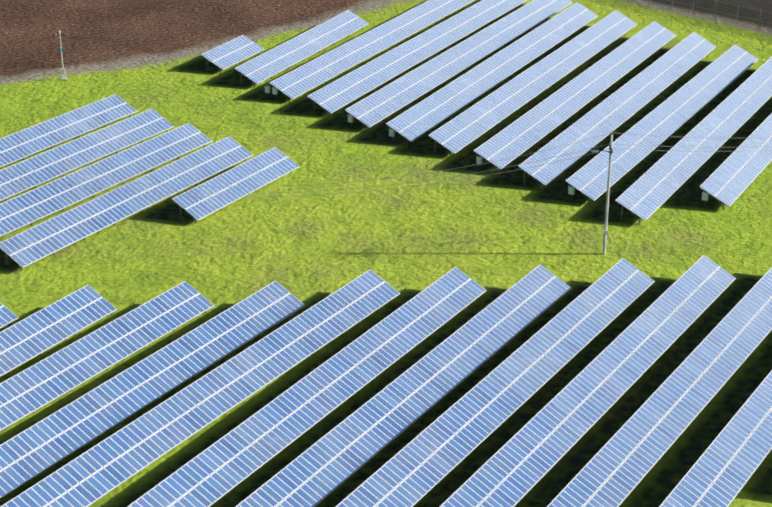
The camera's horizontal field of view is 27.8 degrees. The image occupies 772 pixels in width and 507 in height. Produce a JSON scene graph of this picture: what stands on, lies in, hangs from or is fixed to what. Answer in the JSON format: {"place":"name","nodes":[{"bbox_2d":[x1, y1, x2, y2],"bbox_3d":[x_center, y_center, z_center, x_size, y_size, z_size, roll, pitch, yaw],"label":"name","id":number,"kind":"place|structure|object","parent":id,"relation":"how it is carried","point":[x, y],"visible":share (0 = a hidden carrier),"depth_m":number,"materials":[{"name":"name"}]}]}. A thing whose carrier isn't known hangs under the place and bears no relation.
{"place":"outdoors","nodes":[
{"label":"outdoors","id":0,"kind":"place"},
{"bbox_2d":[0,0,771,506],"bbox_3d":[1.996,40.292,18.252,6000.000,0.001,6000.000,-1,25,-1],"label":"ground","id":1,"kind":"structure","parent":0,"point":[302,240],"depth_m":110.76,"materials":[{"name":"green plant"}]},
{"bbox_2d":[0,303,17,327],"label":"solar row","id":2,"kind":"object","parent":1,"relation":"on","point":[8,316],"visible":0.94,"depth_m":94.80,"materials":[{"name":"blue glass"}]},
{"bbox_2d":[0,285,116,376],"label":"solar row","id":3,"kind":"object","parent":1,"relation":"on","point":[71,314],"visible":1,"depth_m":92.92,"materials":[{"name":"blue glass"}]},
{"bbox_2d":[56,30,66,80],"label":"sensor mast","id":4,"kind":"object","parent":1,"relation":"on","point":[61,50],"visible":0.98,"depth_m":136.56,"materials":[{"name":"grey metal"}]},
{"bbox_2d":[0,94,136,166],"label":"solar row","id":5,"kind":"object","parent":1,"relation":"on","point":[31,140],"visible":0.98,"depth_m":123.46,"materials":[{"name":"blue glass"}]},
{"bbox_2d":[0,109,173,200],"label":"solar row","id":6,"kind":"object","parent":1,"relation":"on","point":[63,159],"visible":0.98,"depth_m":118.77,"materials":[{"name":"blue glass"}]},
{"bbox_2d":[0,123,211,236],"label":"solar row","id":7,"kind":"object","parent":1,"relation":"on","point":[27,208],"visible":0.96,"depth_m":114.11,"materials":[{"name":"blue glass"}]},
{"bbox_2d":[0,281,213,430],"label":"solar row","id":8,"kind":"object","parent":1,"relation":"on","point":[99,350],"visible":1,"depth_m":89.97,"materials":[{"name":"blue glass"}]},
{"bbox_2d":[0,136,252,270],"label":"solar row","id":9,"kind":"object","parent":1,"relation":"on","point":[45,238],"visible":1,"depth_m":109.69,"materials":[{"name":"blue glass"}]},
{"bbox_2d":[0,281,304,498],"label":"solar row","id":10,"kind":"object","parent":1,"relation":"on","point":[278,301],"visible":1,"depth_m":86.32,"materials":[{"name":"blue glass"}]},
{"bbox_2d":[1,270,399,506],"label":"solar row","id":11,"kind":"object","parent":1,"relation":"on","point":[106,466],"visible":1,"depth_m":84.89,"materials":[{"name":"blue glass"}]},
{"bbox_2d":[201,35,263,72],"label":"solar row","id":12,"kind":"object","parent":1,"relation":"on","point":[233,52],"visible":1,"depth_m":141.28,"materials":[{"name":"blue glass"}]},
{"bbox_2d":[173,147,299,223],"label":"solar row","id":13,"kind":"object","parent":1,"relation":"on","point":[248,177],"visible":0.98,"depth_m":113.09,"materials":[{"name":"blue glass"}]},
{"bbox_2d":[265,86,270,97],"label":"combiner box","id":14,"kind":"object","parent":1,"relation":"on","point":[267,89],"visible":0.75,"depth_m":132.55,"materials":[{"name":"white metal"}]},
{"bbox_2d":[272,87,277,99],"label":"combiner box","id":15,"kind":"object","parent":1,"relation":"on","point":[275,90],"visible":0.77,"depth_m":132.22,"materials":[{"name":"white metal"}]},
{"bbox_2d":[235,10,368,87],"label":"solar row","id":16,"kind":"object","parent":1,"relation":"on","point":[278,59],"visible":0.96,"depth_m":142.52,"materials":[{"name":"blue glass"}]},
{"bbox_2d":[128,267,486,506],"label":"solar row","id":17,"kind":"object","parent":1,"relation":"on","point":[405,328],"visible":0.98,"depth_m":85.05,"materials":[{"name":"blue glass"}]},
{"bbox_2d":[347,114,353,127],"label":"combiner box","id":18,"kind":"object","parent":1,"relation":"on","point":[351,118],"visible":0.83,"depth_m":126.02,"materials":[{"name":"white metal"}]},
{"bbox_2d":[270,0,476,101],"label":"solar row","id":19,"kind":"object","parent":1,"relation":"on","point":[304,78],"visible":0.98,"depth_m":142.66,"materials":[{"name":"blue glass"}]},
{"bbox_2d":[388,128,394,141],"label":"combiner box","id":20,"kind":"object","parent":1,"relation":"on","point":[392,132],"visible":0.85,"depth_m":123.08,"materials":[{"name":"white metal"}]},
{"bbox_2d":[236,265,570,506],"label":"solar row","id":21,"kind":"object","parent":1,"relation":"on","point":[283,484],"visible":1,"depth_m":85.10,"materials":[{"name":"blue glass"}]},
{"bbox_2d":[308,0,526,115],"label":"solar row","id":22,"kind":"object","parent":1,"relation":"on","point":[339,93],"visible":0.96,"depth_m":140.53,"materials":[{"name":"blue glass"}]},
{"bbox_2d":[345,0,572,130],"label":"solar row","id":23,"kind":"object","parent":1,"relation":"on","point":[383,103],"visible":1,"depth_m":138.53,"materials":[{"name":"blue glass"}]},
{"bbox_2d":[476,156,482,170],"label":"combiner box","id":24,"kind":"object","parent":1,"relation":"on","point":[479,160],"visible":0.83,"depth_m":117.74,"materials":[{"name":"white metal"}]},
{"bbox_2d":[386,2,597,144],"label":"solar row","id":25,"kind":"object","parent":1,"relation":"on","point":[416,121],"visible":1,"depth_m":135.60,"materials":[{"name":"blue glass"}]},
{"bbox_2d":[336,258,654,506],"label":"solar row","id":26,"kind":"object","parent":1,"relation":"on","point":[516,378],"visible":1,"depth_m":85.38,"materials":[{"name":"blue glass"}]},
{"bbox_2d":[428,10,636,156],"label":"solar row","id":27,"kind":"object","parent":1,"relation":"on","point":[508,98],"visible":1,"depth_m":133.10,"materials":[{"name":"blue glass"}]},
{"bbox_2d":[568,185,574,200],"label":"combiner box","id":28,"kind":"object","parent":1,"relation":"on","point":[571,190],"visible":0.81,"depth_m":112.40,"materials":[{"name":"white metal"}]},
{"bbox_2d":[474,21,676,172],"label":"solar row","id":29,"kind":"object","parent":1,"relation":"on","point":[531,127],"visible":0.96,"depth_m":129.89,"materials":[{"name":"blue glass"}]},
{"bbox_2d":[440,255,735,506],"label":"solar row","id":30,"kind":"object","parent":1,"relation":"on","point":[533,451],"visible":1,"depth_m":85.53,"materials":[{"name":"blue glass"}]},
{"bbox_2d":[591,131,612,254],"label":"utility pole","id":31,"kind":"object","parent":1,"relation":"on","point":[607,197],"visible":0.94,"depth_m":102.54,"materials":[{"name":"concrete"}]},
{"bbox_2d":[2,133,609,196],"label":"wires","id":32,"kind":"object","parent":31,"relation":"attached to","point":[313,184],"visible":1,"depth_m":101.39,"materials":[{"name":"grey"}]},
{"bbox_2d":[613,133,771,151],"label":"wires","id":33,"kind":"object","parent":31,"relation":"attached to","point":[675,146],"visible":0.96,"depth_m":102.42,"materials":[{"name":"grey"}]},
{"bbox_2d":[518,32,715,188],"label":"solar row","id":34,"kind":"object","parent":1,"relation":"on","point":[671,66],"visible":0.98,"depth_m":127.16,"materials":[{"name":"blue glass"}]},
{"bbox_2d":[547,268,771,506],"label":"solar row","id":35,"kind":"object","parent":1,"relation":"on","point":[594,474],"visible":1,"depth_m":84.20,"materials":[{"name":"blue glass"}]},
{"bbox_2d":[566,44,758,203],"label":"solar row","id":36,"kind":"object","parent":1,"relation":"on","point":[688,100],"visible":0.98,"depth_m":124.41,"materials":[{"name":"blue glass"}]},
{"bbox_2d":[615,57,771,224],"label":"solar row","id":37,"kind":"object","parent":1,"relation":"on","point":[682,161],"visible":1,"depth_m":119.55,"materials":[{"name":"blue glass"}]},
{"bbox_2d":[628,0,771,32],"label":"perimeter fence","id":38,"kind":"object","parent":1,"relation":"on","point":[743,21],"visible":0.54,"depth_m":153.32,"materials":[{"name":"grey metal"}]},
{"bbox_2d":[702,191,708,206],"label":"combiner box","id":39,"kind":"object","parent":1,"relation":"on","point":[705,195],"visible":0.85,"depth_m":111.40,"materials":[{"name":"white metal"}]},
{"bbox_2d":[659,371,771,506],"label":"solar row","id":40,"kind":"object","parent":1,"relation":"on","point":[705,471],"visible":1,"depth_m":79.61,"materials":[{"name":"blue glass"}]},
{"bbox_2d":[700,113,771,209],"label":"solar row","id":41,"kind":"object","parent":1,"relation":"on","point":[743,165],"visible":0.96,"depth_m":115.92,"materials":[{"name":"blue glass"}]}
]}

